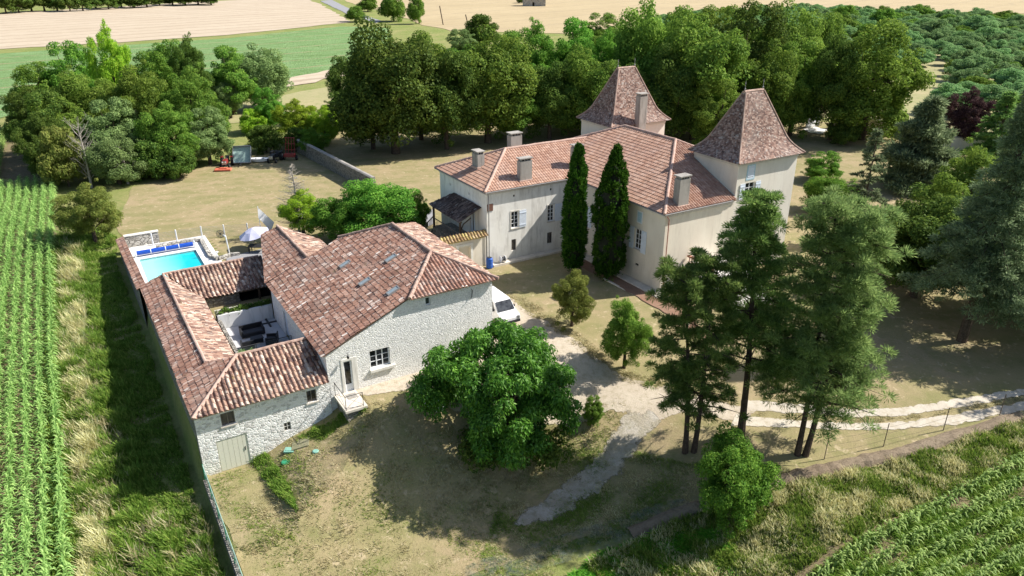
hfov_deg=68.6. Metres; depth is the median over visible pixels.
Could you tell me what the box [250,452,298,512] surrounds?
bank grass
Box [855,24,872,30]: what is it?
orchard tree
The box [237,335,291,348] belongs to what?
gutter
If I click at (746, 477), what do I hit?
shrub
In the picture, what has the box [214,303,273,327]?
terrace wall
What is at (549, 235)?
window
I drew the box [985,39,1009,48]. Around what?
orchard tree
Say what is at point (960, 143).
park wall
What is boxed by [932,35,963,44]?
orchard tree
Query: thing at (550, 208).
window
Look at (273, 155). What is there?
tractor
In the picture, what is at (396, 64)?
lime tree
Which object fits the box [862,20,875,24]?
orchard tree
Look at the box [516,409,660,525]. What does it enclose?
stony path
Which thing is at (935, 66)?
orchard ground
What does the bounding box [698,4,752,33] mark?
lime tree
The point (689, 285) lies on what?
pine tree
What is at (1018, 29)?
orchard tree
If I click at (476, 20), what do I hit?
broadleaf tree
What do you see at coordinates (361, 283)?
roof window
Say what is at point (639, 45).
lime tree
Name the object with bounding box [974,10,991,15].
orchard tree
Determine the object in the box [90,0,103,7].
distant tree
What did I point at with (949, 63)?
orchard tree
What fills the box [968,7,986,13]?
orchard tree
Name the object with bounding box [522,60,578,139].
lime tree
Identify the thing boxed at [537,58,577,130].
plane tree
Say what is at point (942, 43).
orchard tree
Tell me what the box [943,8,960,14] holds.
orchard tree
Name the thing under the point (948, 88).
orchard tree
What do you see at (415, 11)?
roadside tree
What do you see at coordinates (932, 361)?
lawn
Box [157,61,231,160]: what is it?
broadleaf tree
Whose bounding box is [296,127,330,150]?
shrub
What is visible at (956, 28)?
orchard tree
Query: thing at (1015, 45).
orchard tree
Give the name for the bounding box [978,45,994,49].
orchard tree
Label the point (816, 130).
gate forecourt
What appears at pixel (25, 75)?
broadleaf tree
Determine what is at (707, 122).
lime tree
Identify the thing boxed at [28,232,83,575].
weeds
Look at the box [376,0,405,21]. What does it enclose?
roadside tree
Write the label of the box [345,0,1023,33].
wheat field
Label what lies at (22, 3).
distant tree
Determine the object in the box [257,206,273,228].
windbreak
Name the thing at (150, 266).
swimming pool
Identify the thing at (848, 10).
orchard tree
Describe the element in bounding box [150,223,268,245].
pool fence
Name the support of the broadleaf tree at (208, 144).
on the ground at (404, 30)
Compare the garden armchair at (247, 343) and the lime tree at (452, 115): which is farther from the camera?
the lime tree at (452, 115)
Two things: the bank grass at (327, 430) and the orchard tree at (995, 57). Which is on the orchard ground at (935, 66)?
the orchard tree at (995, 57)
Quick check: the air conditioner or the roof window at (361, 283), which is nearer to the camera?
the roof window at (361, 283)
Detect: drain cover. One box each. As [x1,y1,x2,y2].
[281,459,289,464]
[283,447,292,452]
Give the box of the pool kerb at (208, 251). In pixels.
[156,238,239,260]
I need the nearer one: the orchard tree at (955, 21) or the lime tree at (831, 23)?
the lime tree at (831, 23)
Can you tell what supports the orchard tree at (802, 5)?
on the orchard ground at (935, 66)
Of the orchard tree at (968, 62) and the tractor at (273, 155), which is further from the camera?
the orchard tree at (968, 62)
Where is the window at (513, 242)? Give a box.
[511,239,515,249]
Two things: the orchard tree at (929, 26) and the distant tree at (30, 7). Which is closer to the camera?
the orchard tree at (929, 26)
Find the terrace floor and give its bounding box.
[226,318,289,351]
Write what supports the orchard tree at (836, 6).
on the orchard ground at (935, 66)
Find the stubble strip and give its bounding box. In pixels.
[287,70,344,86]
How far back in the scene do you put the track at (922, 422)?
49.25 m
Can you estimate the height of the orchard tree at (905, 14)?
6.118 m
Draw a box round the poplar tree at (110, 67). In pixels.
[82,18,136,95]
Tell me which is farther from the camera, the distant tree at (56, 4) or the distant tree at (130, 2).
the distant tree at (130, 2)
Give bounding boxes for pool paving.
[226,249,262,259]
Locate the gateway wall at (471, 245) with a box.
[438,229,487,265]
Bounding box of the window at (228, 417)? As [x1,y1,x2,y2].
[220,411,237,428]
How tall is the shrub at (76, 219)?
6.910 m
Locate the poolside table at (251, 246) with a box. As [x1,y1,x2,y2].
[247,244,260,252]
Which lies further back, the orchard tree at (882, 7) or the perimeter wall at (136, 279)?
the orchard tree at (882, 7)
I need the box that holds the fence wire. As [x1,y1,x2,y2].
[827,398,1003,452]
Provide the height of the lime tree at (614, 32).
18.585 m
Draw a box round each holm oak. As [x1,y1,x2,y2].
[872,182,983,297]
[896,188,942,266]
[912,136,1020,219]
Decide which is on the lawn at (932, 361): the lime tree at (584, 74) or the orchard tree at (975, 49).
the lime tree at (584, 74)
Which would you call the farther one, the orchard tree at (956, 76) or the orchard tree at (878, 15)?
the orchard tree at (878, 15)
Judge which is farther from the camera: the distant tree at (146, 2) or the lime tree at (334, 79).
the distant tree at (146, 2)
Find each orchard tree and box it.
[659,14,670,19]
[790,2,807,8]
[807,4,825,8]
[811,5,824,9]
[819,9,830,13]
[828,4,846,8]
[832,4,861,17]
[833,13,856,27]
[840,25,856,36]
[844,14,860,19]
[851,30,864,37]
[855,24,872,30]
[856,16,876,22]
[859,8,875,12]
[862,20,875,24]
[863,5,876,8]
[869,8,902,24]
[874,5,892,10]
[886,43,906,59]
[894,8,907,12]
[896,5,912,11]
[900,12,914,19]
[901,15,920,19]
[902,29,923,42]
[903,22,917,26]
[903,27,930,37]
[905,10,921,16]
[907,38,935,45]
[907,43,927,50]
[908,4,934,14]
[908,18,918,22]
[908,24,918,28]
[909,48,936,64]
[914,17,933,24]
[914,46,938,54]
[916,19,951,32]
[922,28,952,40]
[923,15,938,19]
[929,40,954,54]
[929,82,971,111]
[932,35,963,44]
[933,10,954,17]
[938,45,962,54]
[939,14,957,18]
[939,46,965,60]
[940,27,955,35]
[940,67,989,84]
[941,59,953,74]
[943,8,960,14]
[943,54,994,76]
[945,16,966,26]
[950,30,975,37]
[950,49,981,59]
[953,25,972,30]
[953,38,983,49]
[956,12,973,16]
[958,15,1008,32]
[958,76,999,87]
[959,81,995,99]
[961,32,986,43]
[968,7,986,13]
[969,49,1014,69]
[971,47,986,52]
[973,26,1005,43]
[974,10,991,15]
[974,84,1019,112]
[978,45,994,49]
[984,15,1000,21]
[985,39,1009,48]
[985,48,1014,56]
[986,13,1000,17]
[986,61,1022,74]
[987,61,1023,80]
[988,33,1017,41]
[989,67,1023,85]
[993,10,1013,15]
[997,20,1021,27]
[999,13,1011,19]
[1001,47,1023,54]
[1002,78,1023,90]
[1003,42,1023,49]
[1004,29,1021,36]
[1005,14,1023,20]
[1009,36,1023,45]
[1011,27,1023,32]
[1013,20,1023,24]
[1013,50,1023,61]
[1013,54,1023,67]
[1014,33,1023,37]
[1014,94,1022,107]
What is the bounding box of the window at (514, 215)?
[511,211,519,229]
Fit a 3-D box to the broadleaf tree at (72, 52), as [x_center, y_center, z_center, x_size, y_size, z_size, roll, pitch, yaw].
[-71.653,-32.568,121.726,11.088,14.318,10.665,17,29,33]
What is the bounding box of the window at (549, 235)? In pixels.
[547,232,551,242]
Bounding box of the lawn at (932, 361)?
[116,121,1023,575]
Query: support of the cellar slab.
on the lawn at (932, 361)
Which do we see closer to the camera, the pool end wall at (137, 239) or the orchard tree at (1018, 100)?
the pool end wall at (137, 239)
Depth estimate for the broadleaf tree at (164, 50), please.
132.60 m
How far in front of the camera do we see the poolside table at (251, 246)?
71.57 m
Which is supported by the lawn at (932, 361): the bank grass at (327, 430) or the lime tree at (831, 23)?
the bank grass at (327, 430)
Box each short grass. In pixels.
[214,398,623,575]
[481,445,786,560]
[507,292,739,405]
[756,396,1023,425]
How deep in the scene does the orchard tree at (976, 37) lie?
222.47 m
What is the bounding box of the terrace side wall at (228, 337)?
[218,320,238,352]
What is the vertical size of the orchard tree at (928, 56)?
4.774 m
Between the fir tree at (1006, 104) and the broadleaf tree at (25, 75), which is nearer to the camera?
the fir tree at (1006, 104)
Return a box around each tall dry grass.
[52,241,123,575]
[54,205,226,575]
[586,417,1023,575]
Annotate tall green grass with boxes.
[51,206,226,575]
[584,418,1023,575]
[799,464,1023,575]
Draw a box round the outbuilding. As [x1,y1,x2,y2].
[140,255,331,477]
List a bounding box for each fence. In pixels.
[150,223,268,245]
[202,464,242,575]
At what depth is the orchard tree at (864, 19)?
278.50 m
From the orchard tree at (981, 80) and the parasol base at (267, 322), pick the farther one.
the orchard tree at (981, 80)
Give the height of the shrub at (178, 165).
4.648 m
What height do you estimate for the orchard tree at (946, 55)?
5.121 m
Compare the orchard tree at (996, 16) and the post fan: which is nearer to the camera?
the post fan
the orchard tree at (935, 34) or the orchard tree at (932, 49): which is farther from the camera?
the orchard tree at (935, 34)
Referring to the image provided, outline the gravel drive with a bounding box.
[356,298,754,426]
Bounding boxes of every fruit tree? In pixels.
[550,268,596,331]
[599,295,654,368]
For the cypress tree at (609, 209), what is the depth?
63.16 m
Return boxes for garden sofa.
[238,321,264,338]
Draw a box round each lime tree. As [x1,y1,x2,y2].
[325,55,348,104]
[327,16,444,153]
[339,52,388,149]
[405,30,445,139]
[405,50,483,149]
[431,24,539,143]
[447,44,491,83]
[491,29,536,83]
[493,85,542,138]
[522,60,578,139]
[551,43,616,131]
[586,60,653,107]
[604,9,655,53]
[611,0,700,86]
[645,5,752,139]
[648,42,711,137]
[660,7,700,32]
[685,78,739,144]
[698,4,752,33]
[714,0,795,95]
[733,38,803,123]
[741,0,826,72]
[775,39,827,139]
[804,12,846,65]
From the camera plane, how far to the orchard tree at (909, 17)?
290.80 m
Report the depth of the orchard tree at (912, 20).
274.37 m
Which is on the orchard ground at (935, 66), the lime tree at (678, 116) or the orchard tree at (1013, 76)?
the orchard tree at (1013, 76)
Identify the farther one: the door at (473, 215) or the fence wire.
the door at (473, 215)
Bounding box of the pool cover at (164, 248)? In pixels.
[134,240,195,257]
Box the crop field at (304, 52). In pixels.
[0,26,390,117]
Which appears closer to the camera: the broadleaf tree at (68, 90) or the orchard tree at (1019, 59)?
the broadleaf tree at (68, 90)
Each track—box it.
[731,401,1023,429]
[747,389,1023,417]
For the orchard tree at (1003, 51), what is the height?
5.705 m
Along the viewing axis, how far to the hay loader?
104.51 m
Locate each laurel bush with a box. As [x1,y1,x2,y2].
[798,174,860,207]
[800,151,844,177]
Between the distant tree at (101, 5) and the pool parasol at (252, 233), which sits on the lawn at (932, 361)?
the pool parasol at (252, 233)
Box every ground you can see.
[0,0,1023,575]
[750,37,1012,131]
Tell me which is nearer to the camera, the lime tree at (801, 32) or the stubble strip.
the lime tree at (801, 32)
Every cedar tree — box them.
[168,31,214,99]
[847,127,888,209]
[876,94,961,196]
[896,87,1023,342]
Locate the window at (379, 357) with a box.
[369,347,391,371]
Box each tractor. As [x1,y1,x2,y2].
[214,155,234,170]
[267,150,283,162]
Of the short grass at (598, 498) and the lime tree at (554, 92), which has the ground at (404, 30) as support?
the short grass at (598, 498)
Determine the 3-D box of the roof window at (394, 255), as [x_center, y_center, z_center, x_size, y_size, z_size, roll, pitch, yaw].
[-8.630,-2.115,53.546,0.906,0.518,0.480,-14,27,-28]
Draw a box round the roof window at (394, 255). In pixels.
[384,253,396,262]
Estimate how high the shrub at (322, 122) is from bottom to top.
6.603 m
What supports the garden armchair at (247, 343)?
on the terrace floor
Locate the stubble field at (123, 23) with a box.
[0,0,350,48]
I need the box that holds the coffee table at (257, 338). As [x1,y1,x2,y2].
[250,334,263,343]
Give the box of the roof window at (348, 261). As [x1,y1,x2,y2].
[339,259,350,267]
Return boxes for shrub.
[10,106,64,176]
[36,125,92,186]
[49,178,123,249]
[81,131,148,184]
[122,140,170,181]
[160,145,196,179]
[238,108,271,133]
[245,124,284,154]
[250,87,285,126]
[269,98,316,145]
[283,126,306,150]
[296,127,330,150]
[306,104,340,139]
[322,91,342,122]
[455,422,575,473]
[582,395,604,427]
[693,420,785,538]
[826,117,863,144]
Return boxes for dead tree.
[62,114,95,187]
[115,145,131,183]
[274,163,310,232]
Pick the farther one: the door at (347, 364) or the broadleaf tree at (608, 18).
the broadleaf tree at (608, 18)
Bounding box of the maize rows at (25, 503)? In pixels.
[0,174,77,575]
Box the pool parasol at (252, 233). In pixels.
[239,227,267,248]
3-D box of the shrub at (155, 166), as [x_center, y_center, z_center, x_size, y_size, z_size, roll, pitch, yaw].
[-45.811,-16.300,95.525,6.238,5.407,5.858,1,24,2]
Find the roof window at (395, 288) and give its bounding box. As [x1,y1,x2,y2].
[386,285,399,295]
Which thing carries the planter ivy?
on the terrace wall at (251, 315)
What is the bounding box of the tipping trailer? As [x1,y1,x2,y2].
[232,145,251,165]
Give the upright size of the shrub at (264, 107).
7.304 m
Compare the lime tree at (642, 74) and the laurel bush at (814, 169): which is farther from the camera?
the lime tree at (642, 74)
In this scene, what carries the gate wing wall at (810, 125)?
on the lawn at (932, 361)
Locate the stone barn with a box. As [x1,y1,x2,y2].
[266,222,498,410]
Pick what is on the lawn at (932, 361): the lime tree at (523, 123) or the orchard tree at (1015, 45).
the lime tree at (523, 123)
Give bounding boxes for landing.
[334,383,367,421]
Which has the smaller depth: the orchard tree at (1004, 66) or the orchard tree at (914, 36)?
the orchard tree at (1004, 66)
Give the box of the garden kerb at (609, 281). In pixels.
[603,278,688,325]
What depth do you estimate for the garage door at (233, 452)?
46.12 m
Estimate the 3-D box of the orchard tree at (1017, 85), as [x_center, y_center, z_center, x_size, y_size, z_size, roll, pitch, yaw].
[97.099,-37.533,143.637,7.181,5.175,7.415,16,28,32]
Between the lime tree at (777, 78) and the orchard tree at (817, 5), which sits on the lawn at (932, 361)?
the lime tree at (777, 78)
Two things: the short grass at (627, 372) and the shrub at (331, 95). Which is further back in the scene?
the shrub at (331, 95)
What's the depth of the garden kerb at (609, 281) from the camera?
65.04 m
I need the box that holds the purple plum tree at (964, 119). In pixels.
[944,85,996,140]
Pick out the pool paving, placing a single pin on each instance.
(253, 253)
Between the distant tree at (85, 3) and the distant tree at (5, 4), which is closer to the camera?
the distant tree at (5, 4)
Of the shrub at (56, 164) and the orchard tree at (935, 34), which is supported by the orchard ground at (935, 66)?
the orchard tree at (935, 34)
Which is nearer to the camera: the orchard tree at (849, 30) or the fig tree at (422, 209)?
the fig tree at (422, 209)
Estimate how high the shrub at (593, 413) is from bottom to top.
2.364 m
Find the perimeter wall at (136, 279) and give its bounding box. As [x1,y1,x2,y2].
[115,236,146,324]
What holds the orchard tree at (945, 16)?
on the orchard ground at (935, 66)
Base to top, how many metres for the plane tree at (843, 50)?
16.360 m
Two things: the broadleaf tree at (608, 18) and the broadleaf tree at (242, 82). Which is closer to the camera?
the broadleaf tree at (242, 82)
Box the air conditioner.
[499,255,505,261]
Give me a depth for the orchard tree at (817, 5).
345.41 m
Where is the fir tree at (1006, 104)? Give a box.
[959,90,1018,160]
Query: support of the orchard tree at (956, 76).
on the orchard ground at (935, 66)
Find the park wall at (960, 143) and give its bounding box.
[857,120,998,150]
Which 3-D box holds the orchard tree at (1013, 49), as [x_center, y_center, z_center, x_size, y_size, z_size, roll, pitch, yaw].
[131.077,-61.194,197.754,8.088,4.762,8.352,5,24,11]
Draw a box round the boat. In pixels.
[251,157,267,161]
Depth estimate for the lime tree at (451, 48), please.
122.23 m
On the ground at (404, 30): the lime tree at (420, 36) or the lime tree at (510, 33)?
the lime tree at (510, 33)
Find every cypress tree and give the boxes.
[560,141,589,272]
[589,142,630,280]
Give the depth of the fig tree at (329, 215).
72.49 m
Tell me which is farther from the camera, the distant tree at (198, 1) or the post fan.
the distant tree at (198, 1)
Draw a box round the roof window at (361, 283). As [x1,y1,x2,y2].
[358,276,371,286]
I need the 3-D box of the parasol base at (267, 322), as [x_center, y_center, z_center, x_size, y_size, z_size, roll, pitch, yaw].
[-18.858,2.687,58.102,1.160,0.070,1.160,6,24,13]
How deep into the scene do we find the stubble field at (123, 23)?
328.29 m
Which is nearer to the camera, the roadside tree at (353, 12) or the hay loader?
the hay loader
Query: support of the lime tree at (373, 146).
on the lawn at (932, 361)
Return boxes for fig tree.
[305,196,365,239]
[336,178,420,233]
[406,189,431,229]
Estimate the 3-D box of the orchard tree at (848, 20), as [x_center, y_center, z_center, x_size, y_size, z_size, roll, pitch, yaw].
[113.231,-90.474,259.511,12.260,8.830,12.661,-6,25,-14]
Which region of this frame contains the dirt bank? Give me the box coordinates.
[627,412,1023,537]
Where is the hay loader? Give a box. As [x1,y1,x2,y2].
[283,137,297,159]
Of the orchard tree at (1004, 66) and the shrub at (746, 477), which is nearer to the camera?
the shrub at (746, 477)
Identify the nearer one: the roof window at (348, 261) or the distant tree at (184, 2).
the roof window at (348, 261)
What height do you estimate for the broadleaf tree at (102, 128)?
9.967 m
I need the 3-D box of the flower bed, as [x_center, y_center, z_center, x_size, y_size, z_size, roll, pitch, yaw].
[10.676,0.681,63.678,1.806,0.820,17.157,-14,27,-29]
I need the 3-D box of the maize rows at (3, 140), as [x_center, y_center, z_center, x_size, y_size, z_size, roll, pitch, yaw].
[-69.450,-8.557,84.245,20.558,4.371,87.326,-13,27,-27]
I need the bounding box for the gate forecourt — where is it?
[804,127,826,133]
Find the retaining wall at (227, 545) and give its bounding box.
[203,480,241,575]
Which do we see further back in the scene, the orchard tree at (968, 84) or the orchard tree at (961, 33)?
the orchard tree at (961, 33)
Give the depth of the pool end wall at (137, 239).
73.33 m
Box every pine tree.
[643,244,752,454]
[696,187,810,434]
[744,184,918,457]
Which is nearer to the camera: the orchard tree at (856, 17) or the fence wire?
the fence wire
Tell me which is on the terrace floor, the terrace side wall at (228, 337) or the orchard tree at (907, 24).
the terrace side wall at (228, 337)
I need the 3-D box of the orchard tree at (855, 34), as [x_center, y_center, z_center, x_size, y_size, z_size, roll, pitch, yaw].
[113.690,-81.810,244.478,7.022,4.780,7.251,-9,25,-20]
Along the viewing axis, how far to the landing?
47.57 m
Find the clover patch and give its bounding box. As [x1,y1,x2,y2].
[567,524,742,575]
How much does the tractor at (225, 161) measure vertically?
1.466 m
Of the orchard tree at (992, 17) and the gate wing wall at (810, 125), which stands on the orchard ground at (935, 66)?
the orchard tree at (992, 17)
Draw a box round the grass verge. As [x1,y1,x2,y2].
[226,87,343,122]
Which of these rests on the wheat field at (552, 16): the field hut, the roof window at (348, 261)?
the field hut
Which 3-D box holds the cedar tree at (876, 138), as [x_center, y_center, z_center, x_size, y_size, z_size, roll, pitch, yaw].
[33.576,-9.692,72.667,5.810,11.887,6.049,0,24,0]
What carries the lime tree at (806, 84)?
on the lawn at (932, 361)
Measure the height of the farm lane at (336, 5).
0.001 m
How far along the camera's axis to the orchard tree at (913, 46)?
209.47 m
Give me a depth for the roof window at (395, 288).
49.92 m
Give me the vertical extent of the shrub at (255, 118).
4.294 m
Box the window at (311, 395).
[306,389,318,404]
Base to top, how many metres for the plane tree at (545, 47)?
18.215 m
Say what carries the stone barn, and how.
on the lawn at (932, 361)
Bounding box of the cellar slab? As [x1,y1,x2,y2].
[291,437,308,450]
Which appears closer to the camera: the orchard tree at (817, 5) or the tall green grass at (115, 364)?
the tall green grass at (115, 364)
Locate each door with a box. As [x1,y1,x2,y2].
[216,433,250,470]
[343,360,353,391]
[471,213,474,231]
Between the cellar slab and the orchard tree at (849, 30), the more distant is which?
the orchard tree at (849, 30)
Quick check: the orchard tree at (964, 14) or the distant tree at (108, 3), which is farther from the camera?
the distant tree at (108, 3)
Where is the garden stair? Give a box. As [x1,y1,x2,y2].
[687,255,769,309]
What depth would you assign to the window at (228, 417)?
45.24 m
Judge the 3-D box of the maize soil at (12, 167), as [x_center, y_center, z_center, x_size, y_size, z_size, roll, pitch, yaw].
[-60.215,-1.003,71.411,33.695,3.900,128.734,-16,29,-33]
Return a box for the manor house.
[423,59,805,297]
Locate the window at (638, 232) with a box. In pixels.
[633,229,640,251]
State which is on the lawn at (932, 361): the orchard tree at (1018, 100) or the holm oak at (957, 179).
the holm oak at (957, 179)
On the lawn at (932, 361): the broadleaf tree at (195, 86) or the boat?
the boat
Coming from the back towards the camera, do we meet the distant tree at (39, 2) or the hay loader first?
the distant tree at (39, 2)
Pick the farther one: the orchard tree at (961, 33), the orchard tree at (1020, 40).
the orchard tree at (961, 33)
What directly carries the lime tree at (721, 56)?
on the lawn at (932, 361)
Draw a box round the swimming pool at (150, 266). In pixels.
[129,235,221,282]
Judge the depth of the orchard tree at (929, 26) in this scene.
244.55 m
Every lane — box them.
[321,0,380,22]
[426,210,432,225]
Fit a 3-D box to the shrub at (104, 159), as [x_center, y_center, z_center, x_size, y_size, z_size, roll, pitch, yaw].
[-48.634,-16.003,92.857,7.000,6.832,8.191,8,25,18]
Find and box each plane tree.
[508,16,571,74]
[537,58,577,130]
[548,16,599,61]
[578,26,622,66]
[811,31,875,143]
[817,18,936,140]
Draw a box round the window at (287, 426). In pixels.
[283,422,290,430]
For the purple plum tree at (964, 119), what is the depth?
107.35 m
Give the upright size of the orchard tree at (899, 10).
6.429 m
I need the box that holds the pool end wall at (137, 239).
[123,230,159,247]
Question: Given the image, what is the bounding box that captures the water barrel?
[486,256,492,268]
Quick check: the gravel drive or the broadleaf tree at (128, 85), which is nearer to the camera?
the gravel drive
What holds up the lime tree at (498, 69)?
on the lawn at (932, 361)
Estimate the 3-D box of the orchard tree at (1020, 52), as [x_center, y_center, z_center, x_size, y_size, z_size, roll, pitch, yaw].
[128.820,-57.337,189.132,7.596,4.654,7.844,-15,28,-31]
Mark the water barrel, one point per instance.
(489, 262)
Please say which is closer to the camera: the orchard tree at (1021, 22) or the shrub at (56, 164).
the shrub at (56, 164)
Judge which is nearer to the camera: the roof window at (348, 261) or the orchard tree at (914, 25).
the roof window at (348, 261)
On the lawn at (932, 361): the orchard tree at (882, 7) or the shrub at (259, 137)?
the shrub at (259, 137)
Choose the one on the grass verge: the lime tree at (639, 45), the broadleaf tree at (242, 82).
the broadleaf tree at (242, 82)
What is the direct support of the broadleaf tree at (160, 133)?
on the ground at (404, 30)
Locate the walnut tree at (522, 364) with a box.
[404,317,584,470]
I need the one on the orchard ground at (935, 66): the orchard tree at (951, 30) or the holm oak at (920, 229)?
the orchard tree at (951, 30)
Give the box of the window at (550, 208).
[547,205,554,222]
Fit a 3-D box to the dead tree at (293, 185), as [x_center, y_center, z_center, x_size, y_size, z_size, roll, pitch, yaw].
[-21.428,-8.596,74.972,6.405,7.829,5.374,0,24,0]
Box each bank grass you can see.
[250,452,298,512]
[296,408,365,442]
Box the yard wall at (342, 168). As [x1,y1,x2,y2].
[296,138,375,184]
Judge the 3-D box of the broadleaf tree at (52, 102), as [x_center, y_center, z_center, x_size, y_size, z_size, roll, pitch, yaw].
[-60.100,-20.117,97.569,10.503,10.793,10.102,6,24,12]
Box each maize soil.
[0,136,75,575]
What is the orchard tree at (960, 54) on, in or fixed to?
on the orchard ground at (935, 66)
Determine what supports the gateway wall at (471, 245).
on the lawn at (932, 361)
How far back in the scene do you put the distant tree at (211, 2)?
437.45 m
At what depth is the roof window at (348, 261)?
55.27 m
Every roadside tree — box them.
[344,6,365,21]
[356,0,377,10]
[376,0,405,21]
[406,0,424,22]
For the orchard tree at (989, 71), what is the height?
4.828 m
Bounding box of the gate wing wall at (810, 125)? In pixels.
[805,110,819,127]
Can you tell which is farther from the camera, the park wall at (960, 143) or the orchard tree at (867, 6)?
the orchard tree at (867, 6)
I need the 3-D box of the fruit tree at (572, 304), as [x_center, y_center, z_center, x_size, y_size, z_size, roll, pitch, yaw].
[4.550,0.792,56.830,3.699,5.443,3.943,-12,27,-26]
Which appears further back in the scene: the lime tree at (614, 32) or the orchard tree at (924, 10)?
the orchard tree at (924, 10)
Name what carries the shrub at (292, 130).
on the lawn at (932, 361)
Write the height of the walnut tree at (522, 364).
8.636 m
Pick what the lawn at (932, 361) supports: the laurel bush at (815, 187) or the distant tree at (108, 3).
the laurel bush at (815, 187)
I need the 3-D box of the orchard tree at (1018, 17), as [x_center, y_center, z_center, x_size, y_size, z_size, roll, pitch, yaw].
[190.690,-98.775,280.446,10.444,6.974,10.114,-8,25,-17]
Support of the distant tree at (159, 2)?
on the stubble field at (123, 23)
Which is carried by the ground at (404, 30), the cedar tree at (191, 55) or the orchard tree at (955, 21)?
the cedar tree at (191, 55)
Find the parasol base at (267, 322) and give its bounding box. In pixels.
[262,318,276,326]
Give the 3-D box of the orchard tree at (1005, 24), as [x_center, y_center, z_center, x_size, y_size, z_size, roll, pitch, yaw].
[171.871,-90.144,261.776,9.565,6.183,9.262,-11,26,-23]
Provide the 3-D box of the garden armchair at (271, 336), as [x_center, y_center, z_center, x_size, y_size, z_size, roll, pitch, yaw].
[-17.579,3.652,54.983,0.840,0.680,0.850,-4,24,-9]
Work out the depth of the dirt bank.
45.71 m
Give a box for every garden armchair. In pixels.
[240,338,254,350]
[265,331,278,344]
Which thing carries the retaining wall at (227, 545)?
on the ground at (404, 30)
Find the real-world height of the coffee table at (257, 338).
0.400 m
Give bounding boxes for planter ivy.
[215,298,270,315]
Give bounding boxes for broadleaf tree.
[0,83,75,152]
[1,61,61,113]
[5,88,85,170]
[24,64,120,143]
[36,40,95,111]
[76,96,145,159]
[80,59,171,137]
[129,50,177,100]
[133,99,200,175]
[145,38,186,91]
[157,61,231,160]
[187,105,235,164]
[204,45,262,114]
[212,79,243,117]
[220,42,294,103]
[445,28,477,50]
[460,13,499,45]
[581,12,618,53]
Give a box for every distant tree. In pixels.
[0,0,19,13]
[11,0,32,12]
[20,0,38,11]
[32,0,55,10]
[43,0,71,10]
[57,0,79,11]
[64,0,95,10]
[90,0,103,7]
[93,0,120,8]
[121,0,142,7]
[131,0,158,6]
[149,0,167,5]
[162,0,174,4]
[174,0,191,4]
[192,0,203,4]
[201,0,217,4]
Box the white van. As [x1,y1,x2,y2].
[492,286,519,322]
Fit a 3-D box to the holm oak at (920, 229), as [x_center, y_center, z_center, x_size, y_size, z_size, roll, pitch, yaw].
[34.572,-3.730,63.984,10.988,10.067,9.390,6,24,13]
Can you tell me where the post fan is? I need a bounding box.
[216,230,229,252]
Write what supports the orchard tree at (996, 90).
on the orchard ground at (935, 66)
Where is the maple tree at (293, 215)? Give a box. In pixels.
[276,189,318,233]
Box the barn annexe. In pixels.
[260,224,326,307]
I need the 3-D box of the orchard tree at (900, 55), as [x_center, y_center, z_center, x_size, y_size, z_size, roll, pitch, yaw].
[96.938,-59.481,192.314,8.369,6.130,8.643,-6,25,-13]
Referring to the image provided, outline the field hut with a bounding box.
[523,0,545,5]
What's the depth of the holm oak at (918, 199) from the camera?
67.00 m
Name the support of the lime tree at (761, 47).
on the lawn at (932, 361)
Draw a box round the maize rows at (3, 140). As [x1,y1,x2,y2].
[0,122,6,175]
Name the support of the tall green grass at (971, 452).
on the lawn at (932, 361)
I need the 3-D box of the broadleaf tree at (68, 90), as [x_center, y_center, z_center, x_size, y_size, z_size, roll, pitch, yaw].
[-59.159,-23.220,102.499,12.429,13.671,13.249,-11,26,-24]
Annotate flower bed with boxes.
[580,260,705,336]
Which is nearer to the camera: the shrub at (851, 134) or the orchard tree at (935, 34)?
the shrub at (851, 134)
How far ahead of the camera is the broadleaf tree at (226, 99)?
129.48 m
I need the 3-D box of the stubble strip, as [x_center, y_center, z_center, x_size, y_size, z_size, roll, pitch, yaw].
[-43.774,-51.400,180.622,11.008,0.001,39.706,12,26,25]
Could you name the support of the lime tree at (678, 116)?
on the lawn at (932, 361)
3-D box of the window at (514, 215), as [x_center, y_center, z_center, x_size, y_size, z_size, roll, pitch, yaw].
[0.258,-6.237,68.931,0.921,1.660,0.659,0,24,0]
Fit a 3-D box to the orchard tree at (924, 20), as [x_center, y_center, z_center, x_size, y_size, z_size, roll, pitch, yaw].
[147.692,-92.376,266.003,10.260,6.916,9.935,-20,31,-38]
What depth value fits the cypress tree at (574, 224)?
64.62 m

